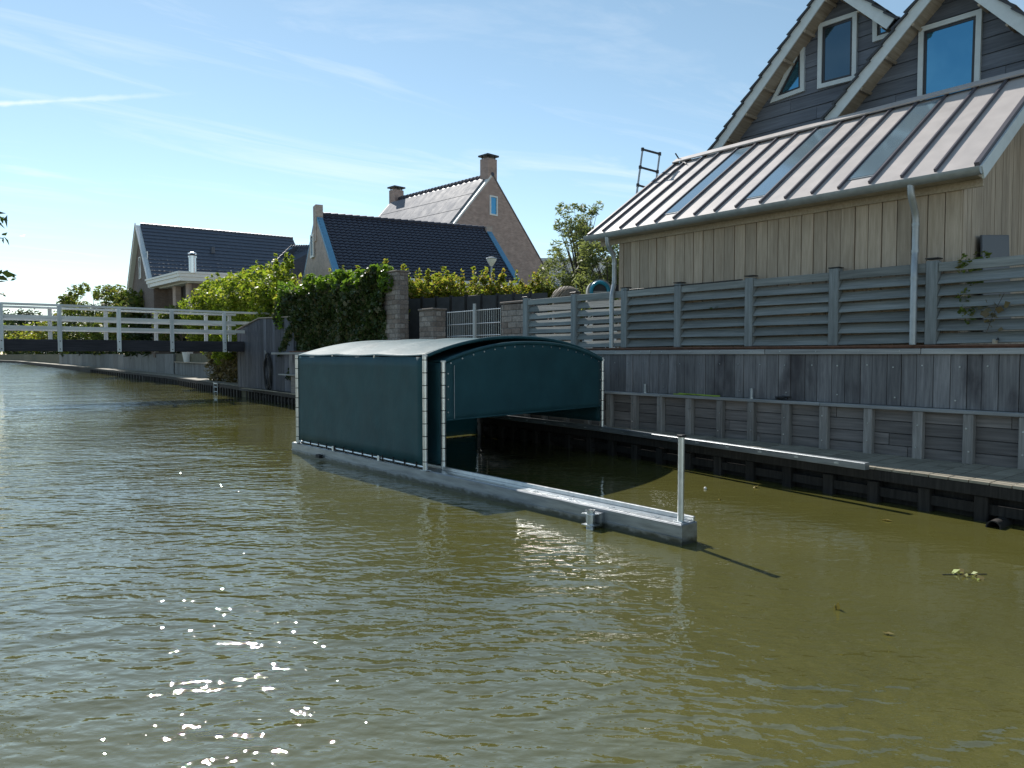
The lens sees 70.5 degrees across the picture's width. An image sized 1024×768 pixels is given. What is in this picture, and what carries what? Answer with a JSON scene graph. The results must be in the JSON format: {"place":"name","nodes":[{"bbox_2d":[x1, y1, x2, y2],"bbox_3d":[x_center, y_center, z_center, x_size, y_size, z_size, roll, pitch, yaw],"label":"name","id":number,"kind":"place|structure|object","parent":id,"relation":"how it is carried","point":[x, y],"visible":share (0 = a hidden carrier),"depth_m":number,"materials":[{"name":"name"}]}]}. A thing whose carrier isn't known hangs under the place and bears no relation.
{"place":"outdoors","nodes":[
{"label":"outdoors","id":0,"kind":"place"},
{"bbox_2d":[0,212,24,296],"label":"overhanging tree","id":1,"kind":"object","parent":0,"point":[6,273],"visible":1,"depth_m":9.50,"materials":[{"name":"green plant"}]},
{"bbox_2d":[0,354,245,396],"bbox_3d":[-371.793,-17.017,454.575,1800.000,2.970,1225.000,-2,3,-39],"label":"ground","id":2,"kind":"structure","parent":0,"point":[49,358],"depth_m":127.21,"materials":[{"name":"grey concrete"}]},
{"bbox_2d":[3,309,14,336],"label":"distant tree","id":3,"kind":"object","parent":2,"relation":"on","point":[8,323],"visible":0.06,"depth_m":290.00,"materials":[{"name":"green plant"}]},
{"bbox_2d":[3,308,42,338],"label":"distant tree","id":4,"kind":"object","parent":2,"relation":"on","point":[18,322],"visible":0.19,"depth_m":262.23,"materials":[{"name":"green plant"}]},
{"bbox_2d":[4,321,63,351],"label":"bush","id":5,"kind":"object","parent":2,"relation":"on","point":[23,335],"visible":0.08,"depth_m":151.98,"materials":[{"name":"green plant"}]},
{"bbox_2d":[23,312,53,338],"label":"distant tree","id":6,"kind":"object","parent":2,"relation":"on","point":[30,323],"visible":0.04,"depth_m":245.16,"materials":[{"name":"green plant"}]},
{"bbox_2d":[26,331,54,353],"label":"bush","id":7,"kind":"object","parent":2,"relation":"on","point":[34,336],"visible":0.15,"depth_m":148.41,"materials":[{"name":"green plant"}]},
{"bbox_2d":[38,281,124,353],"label":"garden tree","id":8,"kind":"object","parent":2,"relation":"on","point":[71,298],"visible":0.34,"depth_m":84.86,"materials":[{"name":"green plant"}]},
{"bbox_2d":[67,304,97,353],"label":"bush","id":9,"kind":"object","parent":2,"relation":"on","point":[79,322],"visible":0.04,"depth_m":95.44,"materials":[{"name":"green plant"}]},
{"bbox_2d":[79,311,110,354],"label":"bush","id":10,"kind":"object","parent":2,"relation":"on","point":[91,336],"visible":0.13,"depth_m":80.92,"materials":[{"name":"green plant"}]},
{"bbox_2d":[7,325,186,358],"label":"hedge","id":11,"kind":"object","parent":2,"relation":"on","point":[127,354],"visible":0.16,"depth_m":85.55,"materials":[{"name":"green plant"}]},
{"bbox_2d":[0,360,241,396],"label":"timber quay","id":12,"kind":"structure","parent":2,"relation":"on","point":[206,384],"depth_m":50.86,"materials":[{"name":"wood"}]},
{"bbox_2d":[59,354,175,373],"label":"stone retaining wall","id":13,"kind":"structure","parent":12,"relation":"on","point":[162,363],"depth_m":68.74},
{"bbox_2d":[175,362,224,379],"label":"board wall","id":14,"kind":"structure","parent":12,"relation":"on","point":[196,369],"depth_m":48.19,"materials":[{"name":"grey wood"}]},
{"bbox_2d":[182,352,192,361],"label":"plant pot","id":15,"kind":"object","parent":14,"relation":"on","point":[186,356],"visible":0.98,"depth_m":49.83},
{"bbox_2d":[213,382,223,392],"bbox_3d":[-14.719,0.415,36.351,0.335,1.025,0.610,-2,3,-39],"label":"swim ladder","id":16,"kind":"object","parent":12,"relation":"attached to","point":[217,385],"visible":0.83,"depth_m":36.20,"materials":[{"name":"metal"}]},
{"bbox_2d":[99,286,145,353],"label":"garden tree","id":17,"kind":"object","parent":2,"relation":"on","point":[124,299],"visible":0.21,"depth_m":61.99,"materials":[{"name":"green plant"}]},
{"bbox_2d":[0,302,272,351],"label":"footbridge","id":18,"kind":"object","parent":2,"relation":"on","point":[51,344],"visible":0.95,"depth_m":29.00,"materials":[{"name":"paint"}]},
{"bbox_2d":[121,310,152,355],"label":"bush","id":19,"kind":"object","parent":2,"relation":"on","point":[142,336],"visible":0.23,"depth_m":58.77,"materials":[{"name":"green plant"}]},
{"bbox_2d":[152,304,198,353],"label":"garden tree","id":20,"kind":"object","parent":2,"relation":"on","point":[165,326],"visible":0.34,"depth_m":51.51,"materials":[{"name":"green plant"}]},
{"bbox_2d":[145,252,256,353],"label":"flat roof extension","id":21,"kind":"object","parent":2,"relation":"on","point":[179,285],"visible":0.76,"depth_m":53.42,"materials":[{"name":"white paint"}]},
{"bbox_2d":[126,223,294,357],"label":"brick house","id":22,"kind":"structure","parent":2,"relation":"on","point":[158,250],"depth_m":63.61,"materials":[{"name":"grey tile"}]},
{"bbox_2d":[138,256,140,278],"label":"window","id":23,"kind":"structure","parent":22,"relation":"in","point":[139,259],"depth_m":63.67,"materials":[{"name":"white paint"}]},
{"bbox_2d":[204,352,237,382],"bbox_3d":[-13.858,-0.959,37.066,2.176,2.573,8.498,-2,3,-39],"label":"bush","id":24,"kind":"object","parent":2,"relation":"on","point":[227,370],"visible":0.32,"depth_m":37.62,"materials":[{"name":"green plant"}]},
{"bbox_2d":[211,339,236,364],"bbox_3d":[-14.827,-1.677,37.562,1.299,1.605,2.535,-2,3,-39],"label":"bush","id":25,"kind":"object","parent":2,"relation":"on","point":[222,355],"visible":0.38,"depth_m":37.24,"materials":[{"name":"green plant"}]},
{"bbox_2d":[177,252,298,353],"bbox_3d":[-13.978,-3.676,37.296,3.101,4.982,16.511,-2,3,-36],"label":"hedge","id":26,"kind":"object","parent":2,"relation":"on","point":[245,291],"visible":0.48,"depth_m":35.04,"materials":[{"name":"green plant"}]},
{"bbox_2d":[235,316,296,392],"bbox_3d":[-9.614,-1.206,30.488,1.850,3.140,6.411,-2,3,-39],"label":"timber clad abutment","id":27,"kind":"object","parent":2,"relation":"on","point":[260,336],"visible":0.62,"depth_m":30.05,"materials":[{"name":"grey wood"}]},
{"bbox_2d":[263,351,271,389],"bbox_3d":[-9.902,-0.550,29.346,0.189,1.610,0.932,-2,3,-36],"label":"garden hose","id":28,"kind":"object","parent":27,"relation":"hanging from","point":[266,385],"visible":1,"depth_m":29.26,"materials":[{"name":"black rubber"}]},
{"bbox_2d":[264,245,308,284],"bbox_3d":[-11.632,-4.657,39.589,4.235,5.959,0.980,-2,3,-39],"label":"tiled lean to","id":29,"kind":"object","parent":2,"relation":"on","point":[299,253],"visible":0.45,"depth_m":39.23,"materials":[{"name":"grey tile"}]},
{"bbox_2d":[272,263,393,380],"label":"ivy covered wall","id":30,"kind":"structure","parent":2,"relation":"on","point":[340,306],"depth_m":24.82,"materials":[{"name":"plant"}]},
{"bbox_2d":[273,258,410,320],"bbox_3d":[-6.584,-2.706,27.142,8.482,3.425,1.872,2,3,44],"label":"hedge","id":31,"kind":"object","parent":2,"relation":"on","point":[385,261],"visible":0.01,"depth_m":29.12,"materials":[{"name":"green plant"}]},
{"bbox_2d":[384,270,409,339],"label":"brick pillar","id":32,"kind":"structure","parent":2,"relation":"on","point":[396,302],"depth_m":22.01,"materials":[{"name":"brick"}]},
{"bbox_2d":[302,204,520,290],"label":"brick house","id":33,"kind":"structure","parent":2,"relation":"on","point":[347,241],"depth_m":32.98,"materials":[{"name":"tan brick"},{"name":"black tile"},{"name":"blue paint"}]},
{"bbox_2d":[310,234,313,258],"bbox_3d":[-9.139,-6.301,33.112,0.070,1.050,0.620,-1,3,-27],"label":"window","id":34,"kind":"structure","parent":33,"relation":"in","point":[312,235],"depth_m":33.04,"materials":[{"name":"white paint"}]},
{"bbox_2d":[418,308,446,338],"bbox_3d":[-2.284,-1.535,20.782,0.484,1.244,0.810,-2,3,-39],"label":"brick wall stub","id":35,"kind":"object","parent":2,"relation":"on","point":[432,323],"visible":0.73,"depth_m":20.53,"materials":[{"name":"brick"}]},
{"bbox_2d":[379,153,551,319],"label":"brick house","id":36,"kind":"structure","parent":2,"relation":"on","point":[481,200],"depth_m":43.31,"materials":[{"name":"brick"}]},
{"bbox_2d":[489,195,497,215],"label":"window","id":37,"kind":"structure","parent":36,"relation":"in","point":[493,200],"depth_m":42.45,"materials":[{"name":"blue glass"}]},
{"bbox_2d":[447,304,500,337],"bbox_3d":[-1.069,-1.493,19.308,0.086,1.279,2.397,-2,3,-39],"label":"fence","id":38,"kind":"object","parent":2,"relation":"on","point":[474,323],"visible":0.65,"depth_m":19.16,"materials":[{"name":"metal"}]},
{"bbox_2d":[400,263,555,333],"bbox_3d":[-1.234,-2.679,26.248,6.361,3.209,2.216,-1,2,-16],"label":"hedge","id":39,"kind":"object","parent":2,"relation":"on","point":[446,285],"visible":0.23,"depth_m":25.83,"materials":[{"name":"green plant"}]},
{"bbox_2d":[408,292,547,338],"bbox_3d":[-1.247,-1.944,23.271,5.278,1.860,0.117,1,3,29],"label":"dark panel fence","id":40,"kind":"object","parent":2,"relation":"on","point":[450,303],"visible":0.42,"depth_m":23.32,"materials":[{"name":"grey wood"}]},
{"bbox_2d":[486,257,496,280],"bbox_3d":[-0.822,-3.167,29.064,0.460,3.834,0.460,-2,3,-39],"label":"street lamp","id":41,"kind":"object","parent":2,"relation":"on","point":[491,261],"visible":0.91,"depth_m":28.88,"materials":[{"name":"metal"}]},
{"bbox_2d":[500,300,534,335],"bbox_3d":[0.141,-1.405,17.740,0.385,1.230,0.958,-2,3,-39],"label":"brick wall stub","id":42,"kind":"object","parent":2,"relation":"on","point":[512,319],"visible":0.48,"depth_m":17.63,"materials":[{"name":"brick"}]},
{"bbox_2d":[550,286,580,340],"bbox_3d":[1.316,-1.573,17.502,0.708,1.584,0.763,1,2,13],"label":"wicker pod","id":43,"kind":"object","parent":2,"relation":"on","point":[563,291],"visible":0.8,"depth_m":17.22,"materials":[{"name":"beige wicker"}]},
{"bbox_2d":[537,200,618,341],"bbox_3d":[2.383,-3.793,26.047,3.466,5.531,3.748,-2,3,-39],"label":"olive tree","id":44,"kind":"object","parent":2,"relation":"on","point":[581,228],"visible":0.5,"depth_m":25.74,"materials":[{"name":"green plant"}]},
{"bbox_2d":[572,236,618,347],"bbox_3d":[3.240,-3.017,23.875,2.963,4.158,2.748,-2,3,-39],"label":"olive tree","id":45,"kind":"object","parent":2,"relation":"on","point":[585,251],"visible":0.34,"depth_m":23.59,"materials":[{"name":"green plant"}]},
{"bbox_2d":[615,147,660,347],"bbox_3d":[2.824,-2.977,16.227,1.178,4.740,0.353,-2,3,-39],"label":"telescopic ladder","id":46,"kind":"object","parent":2,"relation":"on","point":[648,169],"visible":0.27,"depth_m":16.36,"materials":[{"name":"metal"}]},
{"bbox_2d":[583,69,1023,349],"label":"timber annex","id":47,"kind":"object","parent":2,"relation":"on","point":[916,183],"visible":0.74,"depth_m":11.56,"materials":[{"name":"brown wood"}]},
{"bbox_2d":[980,235,1010,331],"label":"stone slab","id":48,"kind":"structure","parent":2,"relation":"on","point":[996,245],"depth_m":10.37,"materials":[{"name":"stone"}]},
{"bbox_2d":[0,362,1023,767],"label":"water","id":49,"kind":"structure","parent":0,"point":[194,578],"depth_m":5.36,"materials":[{"name":"green liquid"}]},
{"bbox_2d":[291,336,868,545],"bbox_3d":[0.391,0.446,12.033,4.820,2.493,9.709,-2,3,-39],"label":"boat shelter","id":50,"kind":"object","parent":49,"relation":"on","point":[402,409],"visible":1,"depth_m":11.46,"materials":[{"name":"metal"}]},
{"bbox_2d":[241,388,1023,524],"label":"boardwalk","id":51,"kind":"structure","parent":49,"relation":"in","point":[982,493],"depth_m":10.09,"materials":[{"name":"wood"}]},
{"bbox_2d":[271,344,1023,469],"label":"timber quay wall","id":52,"kind":"structure","parent":51,"relation":"on","point":[963,403],"depth_m":11.04,"materials":[{"name":"grey wood"}]},
{"bbox_2d":[673,393,719,396],"bbox_3d":[3.290,0.193,12.956,0.065,0.036,0.984,-2,3,-39],"label":"rope","id":53,"kind":"object","parent":52,"relation":"on","point":[696,394],"visible":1,"depth_m":12.91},
{"bbox_2d":[749,388,753,398],"bbox_3d":[4.000,0.157,12.094,0.080,0.174,0.080,-2,3,-39],"label":"pipe stub","id":54,"kind":"object","parent":52,"relation":"on","point":[751,394],"visible":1,"depth_m":12.07,"materials":[{"name":"metal"}]},
{"bbox_2d":[522,255,1023,347],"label":"louvre fence","id":55,"kind":"object","parent":52,"relation":"on","point":[931,325],"visible":0.96,"depth_m":11.42,"materials":[{"name":"grey wood"}]},
{"bbox_2d":[954,251,991,323],"bbox_3d":[6.201,-1.299,9.741,0.624,1.009,0.313,-2,3,-39],"label":"shrub","id":56,"kind":"object","parent":55,"relation":"on","point":[960,310],"visible":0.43,"depth_m":9.68,"materials":[{"name":"green plant"}]},
{"bbox_2d":[977,293,1009,332],"bbox_3d":[6.205,-0.917,9.368,0.180,0.503,0.382,-2,3,-39],"label":"creeper","id":57,"kind":"object","parent":55,"relation":"attached to","point":[985,313],"visible":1,"depth_m":9.37,"materials":[{"name":"green plant"}]},
{"bbox_2d":[992,338,998,343],"bbox_3d":[6.269,-0.559,9.386,0.077,0.085,0.062,1,3,27],"label":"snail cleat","id":58,"kind":"object","parent":52,"relation":"on","point":[994,341],"visible":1,"depth_m":9.37,"materials":[{"name":"grey wood"}]},
{"bbox_2d":[985,517,1013,529],"bbox_3d":[5.460,1.564,8.085,0.500,0.150,0.150,-2,3,-39],"label":"drain pipe","id":59,"kind":"object","parent":51,"relation":"attached to","point":[1002,522],"visible":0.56,"depth_m":7.99,"materials":[{"name":"grey plastic"}]},
{"bbox_2d":[833,602,839,609],"bbox_3d":[2.422,1.675,5.402,0.045,0.118,0.036,-2,3,-39],"label":"floating leaf","id":60,"kind":"object","parent":49,"relation":"on","point":[837,606],"visible":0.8,"depth_m":5.40,"materials":[{"name":"green plant"}]},
{"bbox_2d":[942,568,983,579],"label":"floating leaves","id":61,"kind":"object","parent":49,"relation":"on","point":[966,574],"visible":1,"depth_m":6.25,"materials":[{"name":"green plant"}]},
{"bbox_2d":[0,0,1023,353],"label":"sky","id":62,"kind":"structure","parent":0,"point":[245,116],"materials":[{"name":"blue"}]},
{"bbox_2d":[541,258,618,350],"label":"tree","id":63,"kind":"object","parent":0,"point":[570,266],"depth_m":54.95,"materials":[{"name":"green plant"}]},
{"bbox_2d":[586,279,618,350],"bbox_3d":[2.288,-1.663,17.685,0.929,1.750,0.475,0,2,0],"label":"hose reel","id":64,"kind":"object","parent":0,"point":[598,286],"visible":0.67,"depth_m":17.50,"materials":[{"name":"teal plastic"}]},
{"bbox_2d":[775,395,791,399],"bbox_3d":[4.352,0.225,11.648,0.086,0.081,0.285,-2,3,-39],"label":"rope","id":65,"kind":"object","parent":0,"point":[782,397],"visible":1,"depth_m":11.64,"materials":[{"name":"black"}]},
{"bbox_2d":[707,0,1023,154],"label":"gabled house","id":66,"kind":"structure","parent":0,"point":[830,59],"depth_m":13.62,"materials":[{"name":"grey wood"}]},
{"bbox_2d":[770,47,804,103],"bbox_3d":[5.796,-6.598,15.226,0.070,1.178,0.776,-2,3,-39],"label":"window","id":67,"kind":"structure","parent":66,"relation":"in","point":[792,83],"depth_m":15.12,"materials":[{"name":"grey paint"}]},
{"bbox_2d":[817,11,857,88],"bbox_3d":[6.471,-6.613,14.400,0.070,1.332,0.789,-2,3,-39],"label":"window","id":68,"kind":"structure","parent":66,"relation":"in","point":[837,58],"depth_m":14.39,"materials":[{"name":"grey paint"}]},
{"bbox_2d":[872,16,900,42],"bbox_3d":[7.068,-6.811,13.661,0.070,0.579,0.512,-2,3,-39],"label":"window","id":69,"kind":"structure","parent":66,"relation":"in","point":[878,33],"depth_m":13.77,"materials":[{"name":"grey paint"}]},
{"bbox_2d":[917,9,982,100],"bbox_3d":[7.651,-5.477,12.685,0.070,1.825,1.004,-2,3,-39],"label":"window","id":70,"kind":"structure","parent":66,"relation":"in","point":[950,49],"depth_m":12.66,"materials":[{"name":"blue glass"}]}
]}

